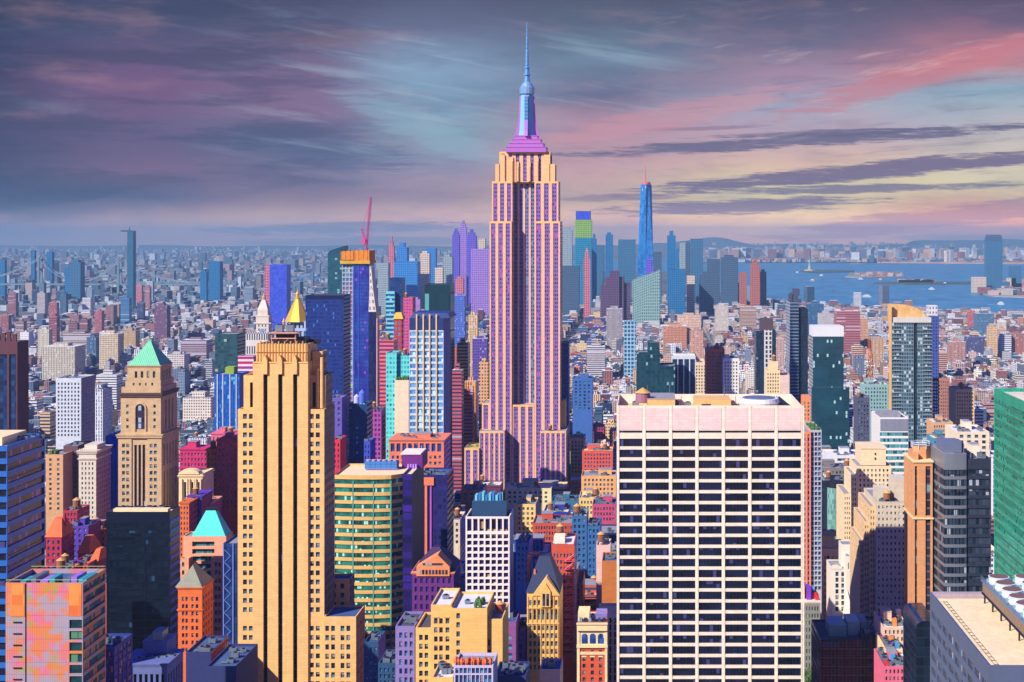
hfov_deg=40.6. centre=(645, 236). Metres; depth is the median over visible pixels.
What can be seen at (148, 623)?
ribbon window
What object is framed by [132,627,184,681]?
classical block
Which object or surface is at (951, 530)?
ribbon window
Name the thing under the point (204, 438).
city block building
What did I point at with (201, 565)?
ribbon window
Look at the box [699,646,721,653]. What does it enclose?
window
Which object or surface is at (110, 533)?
ribbon window
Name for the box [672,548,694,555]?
window
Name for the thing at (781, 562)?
window
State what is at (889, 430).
banded office
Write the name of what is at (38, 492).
ribbon window
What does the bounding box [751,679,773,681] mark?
window
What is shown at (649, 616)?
window
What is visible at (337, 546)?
ribbon window
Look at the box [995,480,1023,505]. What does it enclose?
ribbon window
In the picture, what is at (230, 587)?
navy glass tower
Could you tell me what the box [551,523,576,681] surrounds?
fire escape block
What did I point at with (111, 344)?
town tower block
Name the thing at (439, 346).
window
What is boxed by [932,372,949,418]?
midtown block
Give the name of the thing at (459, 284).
distant tower
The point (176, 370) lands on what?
city block building
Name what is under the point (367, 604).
ribbon window
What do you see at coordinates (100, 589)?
ribbon window
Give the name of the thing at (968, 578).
ribbon window
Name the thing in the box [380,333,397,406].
balcony tower
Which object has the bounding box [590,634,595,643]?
arched window
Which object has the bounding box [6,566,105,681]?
panelled block
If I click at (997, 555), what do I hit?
ribbon window
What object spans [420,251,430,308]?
distant tower
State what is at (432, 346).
window
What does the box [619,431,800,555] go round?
window
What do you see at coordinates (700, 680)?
window
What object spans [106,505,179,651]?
black glass tower
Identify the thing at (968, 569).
ribbon window
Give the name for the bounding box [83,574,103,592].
ribbon window
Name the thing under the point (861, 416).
midtown block
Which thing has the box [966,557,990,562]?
ribbon window
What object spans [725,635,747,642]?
window
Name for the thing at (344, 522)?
ribbon window
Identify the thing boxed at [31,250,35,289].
distant tower
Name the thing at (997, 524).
ribbon window
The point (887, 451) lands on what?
ribbon window
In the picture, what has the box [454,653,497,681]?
skylight building
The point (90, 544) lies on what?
hip roof house
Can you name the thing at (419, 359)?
window
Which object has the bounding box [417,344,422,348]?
window
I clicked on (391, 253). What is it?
distant tower
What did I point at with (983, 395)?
city block building
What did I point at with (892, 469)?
ribbon window
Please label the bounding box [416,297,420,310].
town tower block
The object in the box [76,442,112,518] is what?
stone block
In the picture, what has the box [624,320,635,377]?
lattice glass block
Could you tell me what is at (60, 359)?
town tower block
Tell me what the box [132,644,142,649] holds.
ribbon window
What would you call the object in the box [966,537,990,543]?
ribbon window
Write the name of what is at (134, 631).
ribbon window
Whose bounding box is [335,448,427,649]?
curved ribbon block
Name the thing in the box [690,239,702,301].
distant tower
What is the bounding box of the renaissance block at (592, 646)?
[576,606,607,681]
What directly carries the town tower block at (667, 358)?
on the ground
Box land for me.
[974,278,1023,297]
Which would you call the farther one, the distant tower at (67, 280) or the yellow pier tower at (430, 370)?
the distant tower at (67, 280)
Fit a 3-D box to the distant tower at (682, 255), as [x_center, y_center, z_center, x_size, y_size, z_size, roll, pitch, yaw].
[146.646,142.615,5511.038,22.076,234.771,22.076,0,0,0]
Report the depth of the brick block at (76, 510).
803.43 m
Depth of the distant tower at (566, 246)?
5200.00 m
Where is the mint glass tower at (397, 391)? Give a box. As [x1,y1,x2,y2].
[386,348,409,459]
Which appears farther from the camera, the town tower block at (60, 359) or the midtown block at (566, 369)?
the town tower block at (60, 359)
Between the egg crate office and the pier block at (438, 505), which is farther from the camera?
the pier block at (438, 505)
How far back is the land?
5934.21 m
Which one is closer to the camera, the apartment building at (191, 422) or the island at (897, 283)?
the apartment building at (191, 422)
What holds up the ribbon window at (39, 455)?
in the banded office block at (22, 501)
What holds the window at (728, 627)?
in the office slab at (710, 537)
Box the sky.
[0,0,1023,245]
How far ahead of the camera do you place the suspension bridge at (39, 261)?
5398.98 m
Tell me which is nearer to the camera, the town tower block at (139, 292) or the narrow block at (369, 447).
the narrow block at (369, 447)
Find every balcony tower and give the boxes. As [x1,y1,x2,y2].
[373,401,385,459]
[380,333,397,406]
[403,293,415,353]
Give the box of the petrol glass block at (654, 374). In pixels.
[636,341,674,392]
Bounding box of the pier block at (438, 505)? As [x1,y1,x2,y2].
[424,467,453,554]
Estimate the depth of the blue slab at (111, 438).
960.00 m
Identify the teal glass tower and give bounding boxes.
[328,246,347,293]
[809,325,848,449]
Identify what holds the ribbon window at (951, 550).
in the curved glass office
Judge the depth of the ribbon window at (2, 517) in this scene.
450.48 m
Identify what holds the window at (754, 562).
in the office slab at (710, 537)
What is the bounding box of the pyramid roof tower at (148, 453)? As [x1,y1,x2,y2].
[116,339,180,505]
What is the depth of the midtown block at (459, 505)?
1014.05 m
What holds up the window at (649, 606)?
in the office slab at (710, 537)
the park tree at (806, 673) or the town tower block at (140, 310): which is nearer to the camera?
the park tree at (806, 673)
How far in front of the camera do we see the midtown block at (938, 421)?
1204.74 m
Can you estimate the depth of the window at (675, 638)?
600.44 m
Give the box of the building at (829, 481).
[822,470,843,538]
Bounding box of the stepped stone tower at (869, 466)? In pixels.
[836,442,892,539]
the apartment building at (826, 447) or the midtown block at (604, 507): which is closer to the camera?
the midtown block at (604, 507)
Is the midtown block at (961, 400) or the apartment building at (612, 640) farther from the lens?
the midtown block at (961, 400)
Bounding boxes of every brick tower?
[801,394,810,421]
[850,474,903,616]
[903,440,933,612]
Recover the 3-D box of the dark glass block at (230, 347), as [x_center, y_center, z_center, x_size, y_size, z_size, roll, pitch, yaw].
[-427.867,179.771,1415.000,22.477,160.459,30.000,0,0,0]
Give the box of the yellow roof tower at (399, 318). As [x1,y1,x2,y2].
[393,312,404,351]
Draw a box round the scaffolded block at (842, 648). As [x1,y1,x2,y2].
[811,613,875,681]
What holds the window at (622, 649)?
in the office slab at (710, 537)
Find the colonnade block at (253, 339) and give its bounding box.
[246,332,273,353]
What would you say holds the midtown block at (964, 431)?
on the ground
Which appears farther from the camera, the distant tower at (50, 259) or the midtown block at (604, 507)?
the distant tower at (50, 259)
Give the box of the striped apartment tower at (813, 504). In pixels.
[804,422,821,618]
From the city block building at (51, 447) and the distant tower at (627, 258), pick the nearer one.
the city block building at (51, 447)
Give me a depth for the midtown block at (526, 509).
1000.00 m
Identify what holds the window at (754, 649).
in the office slab at (710, 537)
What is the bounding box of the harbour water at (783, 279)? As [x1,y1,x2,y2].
[572,258,1023,312]
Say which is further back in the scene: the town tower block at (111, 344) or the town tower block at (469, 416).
the town tower block at (111, 344)
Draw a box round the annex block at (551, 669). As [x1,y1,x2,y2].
[540,658,562,681]
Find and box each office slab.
[269,264,290,329]
[305,294,350,464]
[617,385,803,681]
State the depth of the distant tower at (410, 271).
4300.00 m
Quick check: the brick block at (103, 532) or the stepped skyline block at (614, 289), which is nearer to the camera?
the brick block at (103, 532)
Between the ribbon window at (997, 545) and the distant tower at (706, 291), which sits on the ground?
the distant tower at (706, 291)
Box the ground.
[0,249,1023,393]
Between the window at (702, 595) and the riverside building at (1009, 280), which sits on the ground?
the riverside building at (1009, 280)
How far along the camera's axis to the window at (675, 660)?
600.44 m
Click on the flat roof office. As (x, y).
(973, 638)
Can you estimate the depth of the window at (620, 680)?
600.44 m
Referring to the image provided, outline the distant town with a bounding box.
[0,242,1023,548]
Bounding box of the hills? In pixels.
[0,237,1023,248]
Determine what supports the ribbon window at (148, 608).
in the black glass tower at (142, 562)
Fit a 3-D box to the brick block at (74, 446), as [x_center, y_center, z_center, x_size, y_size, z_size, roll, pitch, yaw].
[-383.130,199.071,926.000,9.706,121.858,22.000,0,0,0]
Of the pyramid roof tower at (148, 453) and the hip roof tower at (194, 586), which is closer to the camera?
the hip roof tower at (194, 586)
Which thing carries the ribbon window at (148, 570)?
in the black glass tower at (142, 562)
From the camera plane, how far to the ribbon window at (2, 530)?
450.48 m
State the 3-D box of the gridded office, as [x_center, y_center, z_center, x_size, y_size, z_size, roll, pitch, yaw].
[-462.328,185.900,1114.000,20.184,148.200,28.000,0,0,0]
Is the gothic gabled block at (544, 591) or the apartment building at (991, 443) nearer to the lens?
the gothic gabled block at (544, 591)
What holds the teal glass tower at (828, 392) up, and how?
on the ground
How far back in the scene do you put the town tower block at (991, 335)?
2749.82 m
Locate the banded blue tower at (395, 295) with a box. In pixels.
[386,277,404,338]
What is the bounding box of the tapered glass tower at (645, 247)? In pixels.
[638,166,652,276]
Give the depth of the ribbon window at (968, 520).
624.36 m
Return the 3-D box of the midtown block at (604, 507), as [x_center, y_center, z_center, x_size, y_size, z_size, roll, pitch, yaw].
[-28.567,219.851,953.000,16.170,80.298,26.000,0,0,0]
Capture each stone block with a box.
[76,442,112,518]
[765,355,788,393]
[804,584,820,672]
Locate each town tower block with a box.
[0,313,11,332]
[8,292,18,316]
[16,319,26,339]
[37,291,47,315]
[38,327,52,357]
[42,342,85,379]
[49,301,58,315]
[49,314,59,342]
[60,291,67,312]
[63,330,98,355]
[69,321,79,332]
[71,313,80,321]
[80,318,89,331]
[87,335,98,365]
[95,309,103,331]
[96,370,122,409]
[99,330,123,368]
[121,295,131,322]
[121,328,139,348]
[136,284,143,305]
[137,301,144,320]
[145,285,150,308]
[154,303,169,339]
[167,351,188,369]
[181,337,212,358]
[183,391,213,428]
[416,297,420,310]
[452,363,463,492]
[455,293,465,346]
[457,338,469,388]
[464,389,474,447]
[465,376,477,442]
[468,312,478,375]
[473,336,487,442]
[479,358,489,430]
[587,343,604,376]
[607,306,621,348]
[663,322,686,351]
[663,353,670,362]
[677,313,700,341]
[690,328,702,360]
[715,303,728,330]
[740,305,755,329]
[776,336,784,366]
[806,301,823,335]
[818,311,833,324]
[834,309,859,354]
[851,343,862,363]
[860,316,867,339]
[871,336,883,369]
[939,348,946,372]
[947,338,965,364]
[964,335,984,354]
[967,310,977,329]
[973,311,993,335]
[987,323,996,356]
[997,326,1006,349]
[1009,331,1023,354]
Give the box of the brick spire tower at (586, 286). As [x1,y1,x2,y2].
[584,248,589,316]
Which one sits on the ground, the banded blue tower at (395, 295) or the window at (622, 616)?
the banded blue tower at (395, 295)
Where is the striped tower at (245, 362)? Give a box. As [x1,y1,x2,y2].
[238,354,255,372]
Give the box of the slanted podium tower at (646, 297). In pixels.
[633,258,659,325]
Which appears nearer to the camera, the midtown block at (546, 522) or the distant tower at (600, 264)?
the midtown block at (546, 522)
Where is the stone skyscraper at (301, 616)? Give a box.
[238,324,364,681]
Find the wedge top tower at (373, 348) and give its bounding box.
[369,266,378,406]
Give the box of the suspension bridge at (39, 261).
[0,257,238,293]
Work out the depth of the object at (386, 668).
540.40 m
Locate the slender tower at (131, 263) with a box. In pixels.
[121,228,135,311]
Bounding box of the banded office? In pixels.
[871,410,907,474]
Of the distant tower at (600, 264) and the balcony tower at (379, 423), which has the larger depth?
the distant tower at (600, 264)
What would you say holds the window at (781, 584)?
in the office slab at (710, 537)
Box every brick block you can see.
[46,449,72,532]
[49,553,81,568]
[52,557,79,568]
[63,441,90,498]
[63,497,89,522]
[71,516,100,559]
[75,554,96,568]
[92,516,105,546]
[178,497,197,557]
[179,440,210,470]
[186,486,212,525]
[205,440,216,495]
[210,426,237,443]
[210,496,221,513]
[216,432,237,535]
[395,611,423,681]
[509,610,519,660]
[519,617,526,660]
[596,532,610,607]
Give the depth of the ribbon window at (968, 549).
624.36 m
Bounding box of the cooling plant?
[981,574,1023,640]
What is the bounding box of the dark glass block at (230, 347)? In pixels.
[215,332,245,373]
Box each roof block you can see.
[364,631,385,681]
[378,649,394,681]
[432,660,453,681]
[498,660,529,681]
[874,606,902,648]
[874,646,902,681]
[876,632,902,653]
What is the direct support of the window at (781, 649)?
in the office slab at (710, 537)
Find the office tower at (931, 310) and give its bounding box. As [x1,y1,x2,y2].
[926,305,936,316]
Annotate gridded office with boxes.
[56,373,94,449]
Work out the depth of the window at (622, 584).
600.44 m
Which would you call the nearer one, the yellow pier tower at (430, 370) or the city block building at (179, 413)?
the yellow pier tower at (430, 370)
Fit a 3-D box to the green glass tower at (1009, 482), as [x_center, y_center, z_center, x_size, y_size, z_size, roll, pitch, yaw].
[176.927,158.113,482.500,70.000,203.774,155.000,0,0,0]
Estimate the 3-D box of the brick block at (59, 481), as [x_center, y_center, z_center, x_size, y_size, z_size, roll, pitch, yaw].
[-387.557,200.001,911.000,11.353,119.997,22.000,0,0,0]
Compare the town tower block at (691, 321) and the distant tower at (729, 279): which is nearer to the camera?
the town tower block at (691, 321)
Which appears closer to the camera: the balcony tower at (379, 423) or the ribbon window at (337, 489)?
the ribbon window at (337, 489)
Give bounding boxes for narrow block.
[332,394,346,464]
[335,435,345,473]
[364,437,374,462]
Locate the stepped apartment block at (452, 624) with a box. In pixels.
[416,588,508,681]
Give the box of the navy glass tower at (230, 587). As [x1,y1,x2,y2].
[223,534,237,643]
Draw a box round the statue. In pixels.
[804,255,815,270]
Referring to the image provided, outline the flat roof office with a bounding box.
[930,592,1023,681]
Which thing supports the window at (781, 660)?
in the office slab at (710, 537)
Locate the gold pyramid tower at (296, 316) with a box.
[282,289,305,336]
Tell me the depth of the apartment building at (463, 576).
663.50 m
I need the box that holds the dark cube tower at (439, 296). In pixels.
[425,283,454,466]
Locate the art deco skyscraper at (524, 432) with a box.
[464,30,568,489]
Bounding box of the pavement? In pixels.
[562,313,887,393]
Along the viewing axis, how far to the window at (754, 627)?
600.44 m
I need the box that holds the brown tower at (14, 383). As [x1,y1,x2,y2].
[0,332,28,432]
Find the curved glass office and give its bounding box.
[930,438,990,591]
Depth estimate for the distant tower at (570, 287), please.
4300.00 m
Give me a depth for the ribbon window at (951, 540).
623.45 m
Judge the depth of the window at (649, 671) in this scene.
600.44 m
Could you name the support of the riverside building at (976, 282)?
on the ground
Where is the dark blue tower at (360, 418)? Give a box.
[349,389,372,463]
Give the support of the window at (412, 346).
in the yellow pier tower at (430, 370)
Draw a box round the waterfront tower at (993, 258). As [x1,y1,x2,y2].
[984,235,1002,284]
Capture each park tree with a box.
[804,667,810,681]
[804,674,810,681]
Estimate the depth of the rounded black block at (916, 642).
525.02 m
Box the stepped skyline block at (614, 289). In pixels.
[600,270,629,319]
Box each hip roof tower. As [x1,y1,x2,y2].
[175,563,214,681]
[180,507,232,634]
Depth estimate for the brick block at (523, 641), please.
603.00 m
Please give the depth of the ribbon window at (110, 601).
640.10 m
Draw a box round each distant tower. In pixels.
[0,260,6,300]
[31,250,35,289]
[46,252,53,287]
[65,268,68,292]
[69,260,84,300]
[200,269,207,302]
[209,261,222,300]
[265,265,268,304]
[378,263,389,314]
[388,236,394,277]
[394,261,420,298]
[396,242,408,260]
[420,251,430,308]
[426,248,436,282]
[435,268,443,282]
[443,254,452,282]
[452,228,459,282]
[455,276,463,294]
[459,220,466,294]
[466,229,476,305]
[471,249,489,313]
[478,239,485,248]
[562,228,571,265]
[562,266,579,314]
[575,211,591,310]
[592,234,596,300]
[597,245,603,295]
[606,232,612,276]
[618,239,635,294]
[653,252,661,303]
[667,231,675,301]
[668,269,684,314]
[676,249,678,268]
[680,243,684,268]
[685,241,689,294]
[687,275,694,313]
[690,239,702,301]
[699,271,713,313]
[707,259,719,304]
[721,255,737,305]
[739,272,746,304]
[750,258,759,305]
[760,269,765,305]
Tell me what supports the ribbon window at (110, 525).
in the black glass tower at (142, 562)
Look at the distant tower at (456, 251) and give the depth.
4700.00 m
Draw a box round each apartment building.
[29,423,33,432]
[40,409,55,438]
[95,381,111,441]
[112,409,117,425]
[112,425,120,432]
[181,420,197,428]
[206,413,213,434]
[461,560,465,591]
[475,474,502,492]
[514,534,550,609]
[539,480,567,494]
[567,476,580,494]
[577,562,584,611]
[585,575,595,610]
[599,603,616,681]
[602,524,616,542]
[605,417,615,441]
[609,427,616,445]
[611,542,616,551]
[822,445,830,449]
[853,353,863,375]
[974,406,983,427]
[989,437,993,449]
[989,449,993,516]
[991,515,993,532]
[991,545,993,573]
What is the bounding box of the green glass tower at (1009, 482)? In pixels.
[994,388,1023,579]
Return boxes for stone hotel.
[822,529,840,618]
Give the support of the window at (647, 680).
in the office slab at (710, 537)
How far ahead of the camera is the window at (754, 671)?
600.44 m
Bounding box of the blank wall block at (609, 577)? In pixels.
[602,552,616,602]
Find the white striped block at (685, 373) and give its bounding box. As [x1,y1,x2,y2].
[671,354,695,393]
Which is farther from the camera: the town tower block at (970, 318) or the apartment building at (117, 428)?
the town tower block at (970, 318)
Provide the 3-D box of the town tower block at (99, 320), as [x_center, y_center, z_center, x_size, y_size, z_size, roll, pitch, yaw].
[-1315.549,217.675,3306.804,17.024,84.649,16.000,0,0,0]
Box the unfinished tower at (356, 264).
[340,248,375,401]
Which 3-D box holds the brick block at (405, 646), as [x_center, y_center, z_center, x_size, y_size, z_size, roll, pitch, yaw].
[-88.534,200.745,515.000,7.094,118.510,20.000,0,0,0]
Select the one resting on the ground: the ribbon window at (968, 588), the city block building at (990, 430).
the city block building at (990, 430)
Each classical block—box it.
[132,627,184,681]
[177,468,214,505]
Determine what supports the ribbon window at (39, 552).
in the banded office block at (22, 501)
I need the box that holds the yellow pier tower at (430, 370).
[409,310,455,432]
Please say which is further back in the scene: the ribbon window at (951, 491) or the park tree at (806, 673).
the park tree at (806, 673)
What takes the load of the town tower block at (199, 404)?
on the ground
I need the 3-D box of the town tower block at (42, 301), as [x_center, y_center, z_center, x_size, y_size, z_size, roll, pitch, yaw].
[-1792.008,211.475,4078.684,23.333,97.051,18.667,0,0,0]
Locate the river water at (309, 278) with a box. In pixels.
[252,277,318,280]
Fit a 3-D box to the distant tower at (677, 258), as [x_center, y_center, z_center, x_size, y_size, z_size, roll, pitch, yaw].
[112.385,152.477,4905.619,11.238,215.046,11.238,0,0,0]
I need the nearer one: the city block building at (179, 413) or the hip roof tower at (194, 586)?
the hip roof tower at (194, 586)
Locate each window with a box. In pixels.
[0,451,5,457]
[0,464,5,470]
[0,477,5,483]
[0,490,5,496]
[0,502,5,508]
[0,515,5,521]
[0,528,5,534]
[0,541,5,547]
[0,553,5,559]
[0,566,5,572]
[0,579,5,585]
[0,592,5,598]
[0,604,5,610]
[0,617,5,623]
[0,630,5,636]
[0,643,5,649]
[0,655,5,661]
[0,668,5,674]
[8,439,42,457]
[8,451,42,469]
[8,463,42,482]
[8,476,42,495]
[8,488,42,507]
[8,500,42,520]
[8,512,42,533]
[8,524,42,545]
[8,536,42,558]
[8,548,42,571]
[8,560,42,580]
[70,620,81,627]
[70,631,81,638]
[70,642,81,650]
[70,654,81,661]
[70,665,81,672]
[70,676,81,681]
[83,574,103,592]
[83,585,103,603]
[83,596,103,614]
[83,606,103,626]
[83,617,103,637]
[83,628,103,648]
[83,639,103,659]
[83,650,103,670]
[83,661,103,681]
[91,671,103,681]
[108,523,143,528]
[108,531,143,535]
[108,538,143,543]
[108,546,143,551]
[108,553,143,558]
[108,561,143,566]
[108,568,143,573]
[108,576,143,581]
[108,583,143,588]
[108,591,143,596]
[108,599,143,603]
[108,606,143,611]
[108,614,143,619]
[108,621,143,626]
[108,629,143,634]
[132,636,143,641]
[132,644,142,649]
[136,404,144,428]
[146,523,167,528]
[146,531,167,535]
[146,538,167,543]
[146,546,167,551]
[146,553,167,558]
[146,561,167,566]
[146,568,167,573]
[146,576,167,581]
[146,583,167,588]
[146,591,167,596]
[146,599,167,603]
[146,606,167,611]
[146,614,167,619]
[146,621,167,626]
[146,629,154,634]
[193,542,213,545]
[193,549,213,552]
[193,556,212,560]
[198,564,210,567]
[215,376,238,383]
[310,414,349,676]
[335,478,402,483]
[335,486,402,491]
[335,494,402,499]
[335,502,402,508]
[335,510,402,516]
[335,518,402,524]
[335,526,402,532]
[335,534,402,540]
[335,542,402,548]
[335,551,402,557]
[335,559,402,565]
[335,567,402,573]
[343,265,351,298]
[354,575,402,581]
[354,583,402,589]
[354,591,402,597]
[354,599,402,606]
[365,607,402,614]
[365,616,401,622]
[365,625,395,630]
[365,633,394,638]
[386,642,394,646]
[391,443,440,450]
[410,344,415,348]
[410,357,415,361]
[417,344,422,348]
[417,357,422,361]
[430,344,435,348]
[430,357,435,361]
[437,344,442,348]
[437,357,442,361]
[437,428,442,432]
[529,610,531,619]
[582,634,587,643]
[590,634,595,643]
[598,634,603,643]
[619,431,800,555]
[619,548,641,555]
[619,559,641,565]
[619,570,641,576]
[619,581,641,587]
[619,592,641,598]
[619,603,641,609]
[619,613,641,620]
[619,624,641,631]
[619,635,641,642]
[619,646,641,653]
[619,657,641,664]
[619,668,641,675]
[619,679,641,681]
[646,548,668,555]
[646,559,668,565]
[646,570,668,576]
[646,581,668,587]
[646,592,668,598]
[646,603,668,609]
[646,613,668,620]
[646,624,668,631]
[646,635,668,642]
[646,646,668,653]
[646,657,668,664]
[646,668,668,675]
[646,679,668,681]
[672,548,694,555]
[672,559,694,565]
[672,570,694,576]
[672,581,694,587]
[672,592,694,598]
[672,603,694,609]
[672,613,694,620]
[672,624,694,631]
[672,635,694,642]
[672,646,694,653]
[672,657,694,664]
[672,668,694,675]
[672,679,694,681]
[699,548,721,555]
[699,559,721,565]
[699,570,721,576]
[699,581,721,587]
[699,592,721,598]
[699,603,721,609]
[699,613,721,620]
[699,624,721,631]
[699,635,721,642]
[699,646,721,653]
[699,657,721,664]
[699,668,721,675]
[699,679,721,681]
[725,548,747,555]
[725,559,747,565]
[725,570,747,576]
[725,581,747,587]
[725,592,747,598]
[725,603,747,609]
[725,613,747,620]
[725,624,747,631]
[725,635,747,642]
[725,646,747,653]
[725,657,747,664]
[725,668,747,675]
[725,679,747,681]
[751,559,773,565]
[751,570,773,576]
[751,581,773,587]
[751,592,773,598]
[751,603,773,609]
[751,613,773,620]
[751,624,773,631]
[751,635,773,642]
[751,646,773,653]
[751,657,773,664]
[751,668,773,675]
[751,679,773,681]
[778,559,800,565]
[778,570,800,576]
[778,581,800,587]
[778,592,800,598]
[778,603,800,609]
[778,613,800,620]
[778,624,800,631]
[778,635,800,642]
[778,646,800,653]
[778,657,800,664]
[778,668,800,675]
[778,679,800,681]
[845,469,887,538]
[862,510,873,615]
[878,506,903,556]
[880,432,907,435]
[880,438,907,441]
[883,444,907,447]
[886,450,907,453]
[886,456,903,459]
[888,462,903,465]
[891,468,903,471]
[932,611,985,681]
[933,463,965,475]
[933,472,965,485]
[933,482,965,495]
[933,491,965,504]
[933,501,965,514]
[933,510,965,524]
[933,519,965,533]
[933,529,965,543]
[933,538,965,553]
[933,548,965,563]
[933,557,965,572]
[933,567,965,582]
[933,576,965,591]
[966,469,990,475]
[966,479,990,484]
[966,489,990,494]
[966,499,990,504]
[966,508,990,514]
[966,518,990,523]
[966,528,990,533]
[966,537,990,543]
[966,547,990,552]
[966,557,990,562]
[966,567,990,572]
[966,576,988,581]
[966,586,982,591]
[995,399,1023,418]
[995,409,1023,429]
[995,419,1023,440]
[995,429,1023,451]
[995,439,1023,462]
[995,449,1023,473]
[995,459,1023,483]
[995,469,1023,494]
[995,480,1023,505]
[995,490,1023,516]
[995,500,1023,527]
[995,510,1023,538]
[995,520,1023,549]
[995,530,1023,560]
[995,540,1023,570]
[995,550,1020,574]
[995,560,1013,579]
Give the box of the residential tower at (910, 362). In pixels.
[887,303,931,447]
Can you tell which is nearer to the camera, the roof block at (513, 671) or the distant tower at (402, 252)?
the roof block at (513, 671)
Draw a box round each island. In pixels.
[800,270,854,272]
[845,274,903,277]
[873,282,970,284]
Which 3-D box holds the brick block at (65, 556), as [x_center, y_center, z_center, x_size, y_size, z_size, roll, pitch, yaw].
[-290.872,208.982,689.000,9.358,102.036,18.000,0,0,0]
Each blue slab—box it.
[106,430,120,508]
[928,316,938,416]
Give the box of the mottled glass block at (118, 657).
[106,633,131,681]
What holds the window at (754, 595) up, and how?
in the office slab at (710, 537)
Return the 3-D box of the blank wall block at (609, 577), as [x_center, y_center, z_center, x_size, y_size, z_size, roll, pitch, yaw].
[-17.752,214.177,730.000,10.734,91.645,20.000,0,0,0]
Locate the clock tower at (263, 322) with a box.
[253,294,273,331]
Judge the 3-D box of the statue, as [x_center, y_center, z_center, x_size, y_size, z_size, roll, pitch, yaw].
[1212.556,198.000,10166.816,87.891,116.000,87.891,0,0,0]
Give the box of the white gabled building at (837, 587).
[826,540,849,616]
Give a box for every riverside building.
[971,277,985,292]
[991,282,1009,289]
[1006,278,1015,286]
[1009,266,1021,286]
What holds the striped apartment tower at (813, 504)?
on the ground
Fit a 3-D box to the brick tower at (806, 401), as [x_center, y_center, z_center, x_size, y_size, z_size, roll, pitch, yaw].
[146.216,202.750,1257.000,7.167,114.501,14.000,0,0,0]
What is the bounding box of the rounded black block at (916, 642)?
[903,603,929,681]
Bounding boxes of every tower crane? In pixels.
[361,197,371,249]
[868,337,872,377]
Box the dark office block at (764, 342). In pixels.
[754,318,775,393]
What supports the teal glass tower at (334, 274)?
on the ground
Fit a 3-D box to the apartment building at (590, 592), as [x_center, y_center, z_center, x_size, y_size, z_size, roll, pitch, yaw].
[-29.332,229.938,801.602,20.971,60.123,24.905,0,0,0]
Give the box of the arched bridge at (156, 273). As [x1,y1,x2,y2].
[136,271,237,282]
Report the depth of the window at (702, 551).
600.44 m
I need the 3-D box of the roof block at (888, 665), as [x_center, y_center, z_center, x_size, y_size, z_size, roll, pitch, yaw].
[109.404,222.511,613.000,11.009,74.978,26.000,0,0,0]
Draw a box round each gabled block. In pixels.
[411,545,461,612]
[526,552,562,681]
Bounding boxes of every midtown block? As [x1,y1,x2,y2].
[454,502,464,510]
[454,507,464,560]
[461,481,486,556]
[504,478,553,536]
[516,494,537,533]
[516,533,532,613]
[532,510,571,543]
[544,501,570,514]
[551,492,579,511]
[562,340,569,481]
[570,431,585,481]
[572,504,588,578]
[573,373,592,445]
[579,487,600,516]
[581,468,616,496]
[582,443,612,470]
[588,517,601,578]
[592,494,616,523]
[696,358,704,393]
[705,343,724,393]
[722,354,738,393]
[822,446,854,462]
[822,459,848,478]
[853,391,869,449]
[860,378,888,441]
[927,414,952,433]
[927,429,944,443]
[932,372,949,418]
[945,419,988,456]
[949,382,973,423]
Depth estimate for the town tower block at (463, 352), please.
1500.00 m
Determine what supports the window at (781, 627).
in the office slab at (710, 537)
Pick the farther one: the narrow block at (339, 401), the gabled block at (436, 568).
the narrow block at (339, 401)
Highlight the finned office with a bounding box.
[214,366,248,430]
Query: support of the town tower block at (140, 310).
on the ground
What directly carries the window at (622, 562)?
in the office slab at (710, 537)
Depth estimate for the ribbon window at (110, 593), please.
640.10 m
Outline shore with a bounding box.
[679,251,1023,263]
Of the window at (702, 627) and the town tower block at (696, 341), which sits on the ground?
the town tower block at (696, 341)
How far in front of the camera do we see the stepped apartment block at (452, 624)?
500.00 m
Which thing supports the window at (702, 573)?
in the office slab at (710, 537)
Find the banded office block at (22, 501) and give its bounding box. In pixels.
[0,430,44,681]
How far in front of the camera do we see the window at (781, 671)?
600.44 m
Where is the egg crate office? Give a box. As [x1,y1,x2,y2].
[466,490,513,617]
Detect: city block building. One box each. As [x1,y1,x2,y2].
[45,439,54,453]
[47,443,55,452]
[172,366,185,378]
[177,408,182,419]
[177,420,184,439]
[180,424,204,439]
[187,432,210,443]
[454,490,460,501]
[593,421,604,442]
[596,398,611,411]
[612,395,617,412]
[612,439,616,451]
[613,447,616,468]
[633,368,635,383]
[849,408,852,426]
[850,427,852,446]
[852,384,859,394]
[974,391,989,400]
[980,400,993,416]
[986,426,993,432]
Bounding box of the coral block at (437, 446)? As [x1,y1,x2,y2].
[388,431,450,469]
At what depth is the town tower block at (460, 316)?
2600.00 m
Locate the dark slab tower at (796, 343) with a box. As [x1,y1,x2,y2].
[786,288,807,403]
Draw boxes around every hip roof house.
[45,513,74,568]
[77,534,101,558]
[89,547,105,568]
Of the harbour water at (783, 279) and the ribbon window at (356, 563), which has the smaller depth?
the ribbon window at (356, 563)
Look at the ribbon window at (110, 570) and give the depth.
640.10 m

